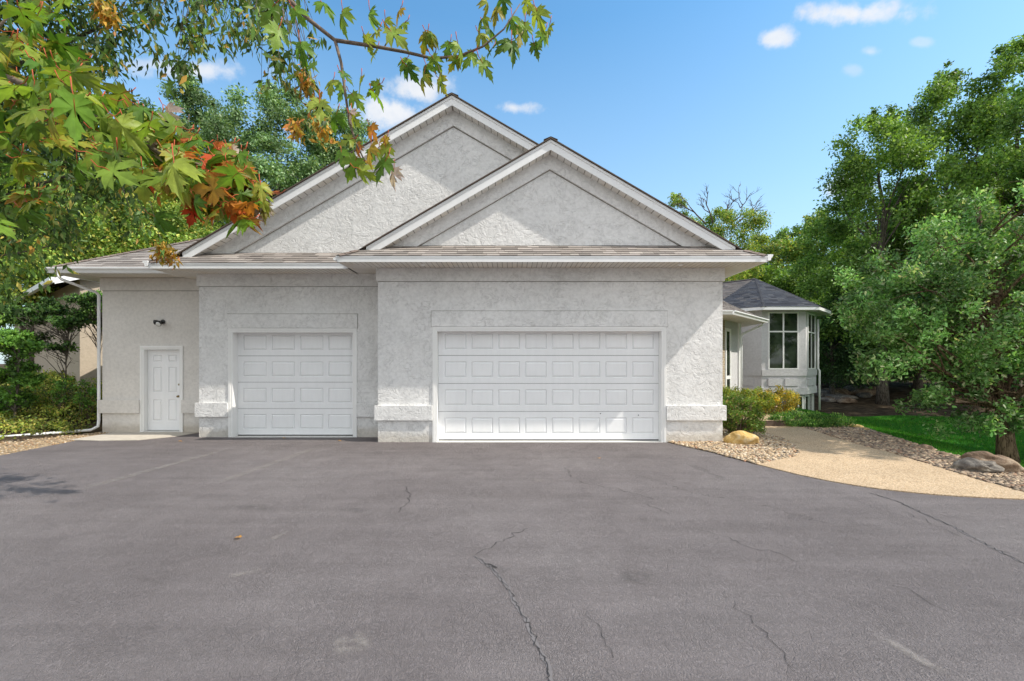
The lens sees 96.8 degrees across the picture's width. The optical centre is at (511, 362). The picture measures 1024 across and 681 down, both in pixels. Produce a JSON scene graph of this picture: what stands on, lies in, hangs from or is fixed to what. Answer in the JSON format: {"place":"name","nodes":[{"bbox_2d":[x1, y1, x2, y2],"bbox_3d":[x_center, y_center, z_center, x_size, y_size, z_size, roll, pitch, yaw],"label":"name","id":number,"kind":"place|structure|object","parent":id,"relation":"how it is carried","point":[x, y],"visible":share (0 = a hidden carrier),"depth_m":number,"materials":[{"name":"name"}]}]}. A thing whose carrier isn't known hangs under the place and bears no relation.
{"place":"outdoors","nodes":[
{"label":"outdoors","id":0,"kind":"place"},
{"bbox_2d":[0,431,107,454],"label":"gravel verge","id":1,"kind":"structure","parent":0,"point":[44,444],"depth_m":9.84,"materials":[{"name":"beige gravel"}]},
{"bbox_2d":[0,433,1023,680],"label":"driveway","id":2,"kind":"structure","parent":0,"point":[356,559],"depth_m":3.88,"materials":[{"name":"grey asphalt"}]},
{"bbox_2d":[0,365,1023,442],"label":"ground","id":3,"kind":"structure","parent":0,"point":[864,407],"depth_m":21.48,"materials":[{"name":"brown soil"}]},
{"bbox_2d":[0,295,18,337],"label":"sapling tree","id":4,"kind":"object","parent":3,"relation":"on","point":[4,323],"visible":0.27,"depth_m":12.65,"materials":[{"name":"green plant"}]},
{"bbox_2d":[0,384,33,413],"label":"sapling","id":5,"kind":"object","parent":3,"relation":"on","point":[27,389],"visible":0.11,"depth_m":12.18,"materials":[{"name":"green plant"}]},
{"bbox_2d":[0,327,48,419],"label":"sapling tree","id":6,"kind":"object","parent":3,"relation":"on","point":[15,350],"visible":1,"depth_m":11.59,"materials":[{"name":"green plant"}]},
{"bbox_2d":[0,367,101,440],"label":"ground cover","id":7,"kind":"object","parent":3,"relation":"on","point":[71,407],"visible":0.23,"depth_m":11.73,"materials":[{"name":"green plant"}]},
{"bbox_2d":[2,292,101,407],"bbox_3d":[-12.412,-0.148,12.283,2.544,3.566,1.054,0,0,0],"label":"sapling tree","id":8,"kind":"object","parent":3,"relation":"on","point":[55,311],"visible":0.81,"depth_m":12.18,"materials":[{"name":"green plant"}]},
{"bbox_2d":[13,275,101,392],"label":"neighbour house","id":9,"kind":"structure","parent":3,"relation":"on","point":[84,360],"depth_m":14.31,"materials":[{"name":"paint"}]},
{"bbox_2d":[0,169,115,369],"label":"leafy tree","id":10,"kind":"object","parent":3,"relation":"on","point":[23,328],"visible":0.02,"depth_m":18.49,"materials":[{"name":"green plant"}]},
{"bbox_2d":[45,375,76,415],"bbox_3d":[-11.881,0.872,11.978,0.630,1.081,0.599,0,0,0],"label":"shrub","id":11,"kind":"object","parent":3,"relation":"on","point":[60,383],"visible":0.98,"depth_m":11.91,"materials":[{"name":"green plant"}]},
{"bbox_2d":[0,156,156,307],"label":"leafy tree","id":12,"kind":"object","parent":3,"relation":"on","point":[36,279],"visible":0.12,"depth_m":16.41,"materials":[{"name":"green plant"}]},
{"bbox_2d":[73,378,96,420],"bbox_3d":[-11.228,0.968,11.986,0.615,1.112,0.577,0,0,40],"label":"shrub","id":13,"kind":"object","parent":3,"relation":"on","point":[85,401],"visible":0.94,"depth_m":11.94,"materials":[{"name":"green plant"}]},
{"bbox_2d":[73,289,101,402],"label":"sapling tree","id":14,"kind":"object","parent":3,"relation":"on","point":[92,313],"visible":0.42,"depth_m":12.84,"materials":[{"name":"green plant"}]},
{"bbox_2d":[51,178,214,263],"bbox_3d":[-15.134,-3.400,19.057,6.405,9.007,5.911,0,0,-39],"label":"leafy tree","id":15,"kind":"object","parent":3,"relation":"on","point":[180,224],"visible":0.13,"depth_m":17.77,"materials":[{"name":"green plant"}]},
{"bbox_2d":[70,432,198,440],"bbox_3d":[-8.850,1.757,10.732,2.200,0.040,1.225,0,0,0],"label":"concrete pad","id":16,"kind":"object","parent":3,"relation":"on","point":[121,436],"visible":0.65,"depth_m":10.66,"materials":[{"name":"beige concrete"}]},
{"bbox_2d":[62,93,209,220],"bbox_3d":[-21.018,-7.018,25.250,6.894,16.255,8.229,0,0,-24],"label":"leafy tree","id":17,"kind":"object","parent":3,"relation":"on","point":[139,159],"visible":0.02,"depth_m":24.16,"materials":[{"name":"green plant"}]},
{"bbox_2d":[111,202,229,253],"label":"leafy tree","id":18,"kind":"object","parent":3,"relation":"on","point":[206,233],"visible":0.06,"depth_m":19.38,"materials":[{"name":"green plant"}]},
{"bbox_2d":[0,0,341,322],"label":"ash tree","id":19,"kind":"object","parent":3,"relation":"on","point":[104,11],"visible":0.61,"depth_m":5.51,"materials":[{"name":"green plant"}]},
{"bbox_2d":[145,72,226,168],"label":"silver tree","id":20,"kind":"object","parent":3,"relation":"on","point":[196,98],"visible":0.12,"depth_m":26.94,"materials":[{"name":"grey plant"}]},
{"bbox_2d":[203,145,272,226],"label":"silver tree","id":21,"kind":"object","parent":3,"relation":"on","point":[257,179],"visible":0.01,"depth_m":28.09,"materials":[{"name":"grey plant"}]},
{"bbox_2d":[195,79,341,224],"bbox_3d":[-13.373,-7.445,25.736,8.112,17.014,9.598,0,0,0],"label":"silver tree","id":22,"kind":"object","parent":3,"relation":"on","point":[261,139],"visible":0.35,"depth_m":24.29,"materials":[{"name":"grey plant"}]},
{"bbox_2d":[0,0,554,240],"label":"maple tree","id":23,"kind":"object","parent":3,"relation":"on","point":[224,182],"visible":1,"depth_m":1.59,"materials":[{"name":"green plant"}]},
{"bbox_2d":[281,104,379,188],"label":"silver tree","id":24,"kind":"object","parent":3,"relation":"on","point":[360,132],"visible":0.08,"depth_m":25.67,"materials":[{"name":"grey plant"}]},
{"bbox_2d":[0,92,831,441],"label":"house","id":25,"kind":"structure","parent":3,"relation":"on","point":[476,274],"depth_m":10.18,"materials":[{"name":"grey paint"}]},
{"bbox_2d":[140,346,182,431],"bbox_3d":[-8.733,0.685,11.412,1.065,2.190,0.185,0,0,0],"label":"entry door","id":26,"kind":"structure","parent":25,"relation":"in","point":[161,367],"depth_m":11.46,"materials":[{"name":"white paint"}]},
{"bbox_2d":[228,328,356,436],"bbox_3d":[-5.125,0.475,10.755,3.000,2.650,0.290,0,0,0],"label":"garage door","id":27,"kind":"structure","parent":25,"relation":"in","point":[283,382],"depth_m":10.84,"materials":[{"name":"white paint"}]},
{"bbox_2d":[433,327,665,441],"bbox_3d":[0.818,0.475,10.095,5.115,2.650,0.290,0,0,0],"label":"garage door","id":28,"kind":"structure","parent":25,"relation":"in","point":[491,384],"depth_m":10.18,"materials":[{"name":"white paint"}]},
{"bbox_2d":[725,328,730,388],"bbox_3d":[7.064,0.270,14.870,0.029,2.760,0.558,0,0,42],"label":"window","id":29,"kind":"structure","parent":25,"relation":"in","point":[727,331],"depth_m":14.85,"materials":[{"name":"white paint"}]},
{"bbox_2d":[768,312,798,368],"bbox_3d":[10.908,-0.867,18.285,1.220,2.305,0.029,0,0,0],"label":"window","id":30,"kind":"structure","parent":25,"relation":"in","point":[783,327],"depth_m":18.29,"materials":[{"name":"glass"}]},
{"bbox_2d":[798,396,802,407],"bbox_3d":[11.656,1.925,18.385,0.229,1.150,0.029,0,0,0],"label":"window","id":31,"kind":"structure","parent":25,"relation":"in","point":[801,397],"depth_m":18.39,"materials":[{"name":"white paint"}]},
{"bbox_2d":[804,395,808,409],"bbox_3d":[12.150,1.925,18.749,0.679,1.150,0.029,0,0,-45],"label":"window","id":32,"kind":"structure","parent":25,"relation":"in","point":[806,397],"depth_m":18.74,"materials":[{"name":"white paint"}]},
{"bbox_2d":[807,313,814,368],"bbox_3d":[12.445,-0.868,18.903,0.029,2.305,1.220,0,0,45],"label":"window","id":33,"kind":"structure","parent":25,"relation":"in","point":[810,317],"depth_m":18.81,"materials":[{"name":"glass"}]},
{"bbox_2d":[812,394,813,410],"bbox_3d":[12.904,1.925,19.503,0.029,1.150,0.229,0,0,45],"label":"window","id":34,"kind":"structure","parent":25,"relation":"in","point":[812,394],"depth_m":19.50,"materials":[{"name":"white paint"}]},
{"bbox_2d":[667,192,700,223],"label":"feathery tree","id":35,"kind":"object","parent":3,"relation":"on","point":[674,198],"visible":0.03,"depth_m":31.89,"materials":[{"name":"green plant"}]},
{"bbox_2d":[673,183,774,281],"bbox_3d":[13.608,-5.446,29.930,6.722,13.303,6.308,0,0,0],"label":"half bare tree","id":36,"kind":"object","parent":3,"relation":"on","point":[751,215],"visible":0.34,"depth_m":28.80,"materials":[{"name":"green plant"}]},
{"bbox_2d":[668,428,800,464],"bbox_3d":[4.900,1.735,10.318,2.526,0.068,5.294,0,0,21],"label":"pebble bed","id":37,"kind":"object","parent":3,"relation":"on","point":[759,453],"visible":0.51,"depth_m":9.12,"materials":[{"name":"beige gravel"}]},
{"bbox_2d":[723,384,756,416],"bbox_3d":[6.448,1.162,13.327,1.461,1.058,1.221,0,0,-27],"label":"hedge shrub","id":38,"kind":"object","parent":37,"relation":"on","point":[727,391],"visible":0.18,"depth_m":13.17,"materials":[{"name":"green plant"}]},
{"bbox_2d":[723,430,758,443],"bbox_3d":[4.911,1.653,9.745,0.719,0.369,0.423,0,0,14],"label":"boulder","id":39,"kind":"object","parent":37,"relation":"on","point":[740,437],"visible":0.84,"depth_m":9.62,"materials":[{"name":"stone"}]},
{"bbox_2d":[723,392,768,434],"bbox_3d":[5.325,1.232,10.609,1.180,1.051,1.082,0,0,0],"label":"round bush","id":40,"kind":"object","parent":37,"relation":"on","point":[738,406],"visible":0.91,"depth_m":10.42,"materials":[{"name":"green plant"}]},
{"bbox_2d":[743,414,794,425],"bbox_3d":[6.850,1.685,13.325,2.500,0.200,1.950,0,0,0],"label":"path step","id":41,"kind":"object","parent":3,"relation":"on","point":[780,422],"visible":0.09,"depth_m":12.41,"materials":[{"name":"beige concrete"}]},
{"bbox_2d":[749,231,807,273],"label":"woodland tree","id":42,"kind":"object","parent":3,"relation":"on","point":[764,239],"visible":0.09,"depth_m":36.55,"materials":[{"name":"green plant"}]},
{"bbox_2d":[749,263,819,302],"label":"woodland tree","id":43,"kind":"object","parent":3,"relation":"on","point":[769,273],"visible":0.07,"depth_m":31.55,"materials":[{"name":"green plant"}]},
{"bbox_2d":[769,260,832,305],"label":"woodland tree","id":44,"kind":"object","parent":3,"relation":"on","point":[790,282],"visible":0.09,"depth_m":29.86,"materials":[{"name":"green plant"}]},
{"bbox_2d":[769,224,833,272],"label":"woodland tree","id":45,"kind":"object","parent":3,"relation":"on","point":[782,232],"visible":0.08,"depth_m":40.24,"materials":[{"name":"green plant"}]},
{"bbox_2d":[777,207,851,291],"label":"woodland tree","id":46,"kind":"object","parent":3,"relation":"on","point":[796,254],"visible":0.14,"depth_m":39.39,"materials":[{"name":"green plant"}]},
{"bbox_2d":[813,388,840,395],"bbox_3d":[17.659,1.822,25.804,1.211,0.668,1.896,0,0,-42],"label":"rock","id":47,"kind":"object","parent":3,"relation":"on","point":[824,392],"visible":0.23,"depth_m":25.37,"materials":[{"name":"stone"}]},
{"bbox_2d":[821,397,835,401],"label":"rock","id":48,"kind":"object","parent":3,"relation":"on","point":[826,399],"visible":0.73,"depth_m":23.89,"materials":[{"name":"stone"}]},
{"bbox_2d":[810,206,876,369],"bbox_3d":[27.886,-6.018,38.069,8.223,14.666,8.142,0,0,-42],"label":"woodland tree","id":49,"kind":"object","parent":3,"relation":"on","point":[832,257],"visible":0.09,"depth_m":37.19,"materials":[{"name":"green plant"}]},
{"bbox_2d":[836,388,850,394],"bbox_3d":[18.728,1.766,26.109,1.949,0.562,1.231,0,0,-16],"label":"rock","id":50,"kind":"object","parent":3,"relation":"on","point":[844,391],"visible":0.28,"depth_m":25.79,"materials":[{"name":"grey stone"}]},
{"bbox_2d":[820,339,866,385],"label":"dark evergreen","id":51,"kind":"object","parent":3,"relation":"on","point":[823,384],"visible":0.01,"depth_m":28.40,"materials":[{"name":"green plant"}]},
{"bbox_2d":[829,394,858,399],"bbox_3d":[17.527,1.949,24.222,1.190,0.496,1.585,0,0,-36],"label":"rock","id":52,"kind":"object","parent":3,"relation":"on","point":[837,396],"visible":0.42,"depth_m":23.86,"materials":[{"name":"stone"}]},
{"bbox_2d":[816,295,875,394],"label":"dark evergreen","id":53,"kind":"object","parent":3,"relation":"on","point":[840,356],"visible":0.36,"depth_m":24.24,"materials":[{"name":"green plant"}]},
{"bbox_2d":[836,397,857,403],"bbox_3d":[17.338,2.033,23.631,1.000,0.453,1.194,0,0,13],"label":"rock","id":54,"kind":"object","parent":3,"relation":"on","point":[845,400],"visible":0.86,"depth_m":23.26,"materials":[{"name":"grey stone"}]},
{"bbox_2d":[843,385,863,390],"bbox_3d":[20.869,1.640,27.174,1.792,0.572,1.279,0,0,-18],"label":"rock","id":55,"kind":"object","parent":3,"relation":"on","point":[851,388],"visible":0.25,"depth_m":27.00,"materials":[{"name":"stone"}]},
{"bbox_2d":[850,388,875,395],"bbox_3d":[20.194,1.739,25.909,1.786,0.526,1.081,0,0,13],"label":"rock","id":56,"kind":"object","parent":3,"relation":"on","point":[870,391],"visible":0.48,"depth_m":25.69,"materials":[{"name":"grey stone"}]},
{"bbox_2d":[856,392,872,397],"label":"rock","id":57,"kind":"object","parent":3,"relation":"on","point":[865,395],"visible":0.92,"depth_m":25.15,"materials":[{"name":"stone"}]},
{"bbox_2d":[820,294,912,389],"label":"dark evergreen","id":58,"kind":"object","parent":3,"relation":"on","point":[859,383],"visible":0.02,"depth_m":26.12,"materials":[{"name":"green plant"}]},
{"bbox_2d":[825,302,925,382],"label":"dark evergreen","id":59,"kind":"object","parent":3,"relation":"on","point":[910,373],"visible":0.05,"depth_m":25.16,"materials":[{"name":"green plant"}]},
{"bbox_2d":[783,101,984,404],"bbox_3d":[18.851,-5.346,22.809,6.998,15.540,9.520,0,0,0],"label":"tall tree","id":60,"kind":"object","parent":3,"relation":"on","point":[853,187],"visible":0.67,"depth_m":22.46,"materials":[{"name":"green plant"}]},
{"bbox_2d":[839,171,971,394],"bbox_3d":[23.641,-4.342,26.054,8.754,12.965,6.569,0,0,-22],"label":"tall tree","id":61,"kind":"object","parent":3,"relation":"on","point":[916,383],"visible":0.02,"depth_m":25.93,"materials":[{"name":"green plant"}]},
{"bbox_2d":[868,348,975,384],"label":"dark evergreen","id":62,"kind":"object","parent":3,"relation":"on","point":[923,376],"visible":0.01,"depth_m":27.55,"materials":[{"name":"green plant"}]},
{"bbox_2d":[917,444,933,448],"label":"edging stone","id":63,"kind":"object","parent":3,"relation":"on","point":[924,446],"visible":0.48,"depth_m":9.09,"materials":[{"name":"beige stone"}]},
{"bbox_2d":[863,59,1023,402],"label":"tall tree","id":64,"kind":"object","parent":3,"relation":"on","point":[942,89],"visible":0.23,"depth_m":22.99,"materials":[{"name":"green plant"}]},
{"bbox_2d":[893,34,1023,403],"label":"tall tree","id":65,"kind":"object","parent":3,"relation":"on","point":[987,109],"visible":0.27,"depth_m":21.72,"materials":[{"name":"green plant"}]},
{"bbox_2d":[971,74,1023,200],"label":"tall tree","id":66,"kind":"object","parent":3,"relation":"on","point":[1011,124],"visible":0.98,"depth_m":18.37,"materials":[{"name":"green plant"}]},
{"bbox_2d":[1001,179,1023,281],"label":"tall tree","id":67,"kind":"object","parent":3,"relation":"on","point":[1017,248],"visible":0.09,"depth_m":16.01,"materials":[{"name":"green plant"}]},
{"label":"planting bed","id":68,"kind":"structure","parent":3,"relation":"on","visible":0},
{"bbox_2d":[730,386,776,411],"bbox_3d":[7.409,1.231,14.043,1.436,0.995,1.185,0,0,0],"label":"hedge shrub","id":69,"kind":"object","parent":68,"relation":"on","point":[764,401],"visible":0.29,"depth_m":13.79,"materials":[{"name":"green plant"}]},
{"bbox_2d":[753,384,801,414],"bbox_3d":[8.274,1.245,14.376,1.812,1.217,1.325,0,0,0],"label":"golden shrub","id":70,"kind":"object","parent":68,"relation":"on","point":[791,399],"visible":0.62,"depth_m":14.07,"materials":[{"name":"yellow plant"}]},
{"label":"planting bed","id":71,"kind":"structure","parent":3,"relation":"on","visible":0},
{"bbox_2d":[766,408,856,427],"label":"juniper","id":72,"kind":"object","parent":71,"relation":"on","point":[816,419],"visible":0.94,"depth_m":12.28,"materials":[{"name":"green plant"}]},
{"bbox_2d":[794,419,1023,491],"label":"pebble bed","id":73,"kind":"object","parent":71,"relation":"on","point":[891,444],"visible":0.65,"depth_m":8.80,"materials":[{"name":"grey gravel"}]},
{"bbox_2d":[952,457,1004,472],"bbox_3d":[7.426,1.680,7.246,0.537,0.310,0.364,0,0,7],"label":"boulder","id":74,"kind":"object","parent":73,"relation":"on","point":[973,464],"visible":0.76,"depth_m":7.17,"materials":[{"name":"stone"}]},
{"bbox_2d":[954,451,1023,472],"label":"boulder","id":75,"kind":"object","parent":71,"relation":"on","point":[1008,464],"visible":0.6,"depth_m":7.22,"materials":[{"name":"grey stone"}]},
{"bbox_2d":[0,0,1023,363],"label":"sky","id":76,"kind":"structure","parent":0,"point":[666,97],"materials":[{"name":"blue"}]},
{"bbox_2d":[758,426,1023,499],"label":"path","id":77,"kind":"structure","parent":0,"point":[822,456],"depth_m":7.37,"materials":[{"name":"beige concrete"}]},
{"bbox_2d":[791,407,1023,467],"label":"lawn","id":78,"kind":"structure","parent":0,"point":[955,444],"depth_m":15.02,"materials":[{"name":"green plant"}]},
{"bbox_2d":[827,178,1023,464],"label":"oak tree","id":79,"kind":"object","parent":78,"relation":"on","point":[991,347],"visible":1,"depth_m":9.81,"materials":[{"name":"green plant"}]}
]}

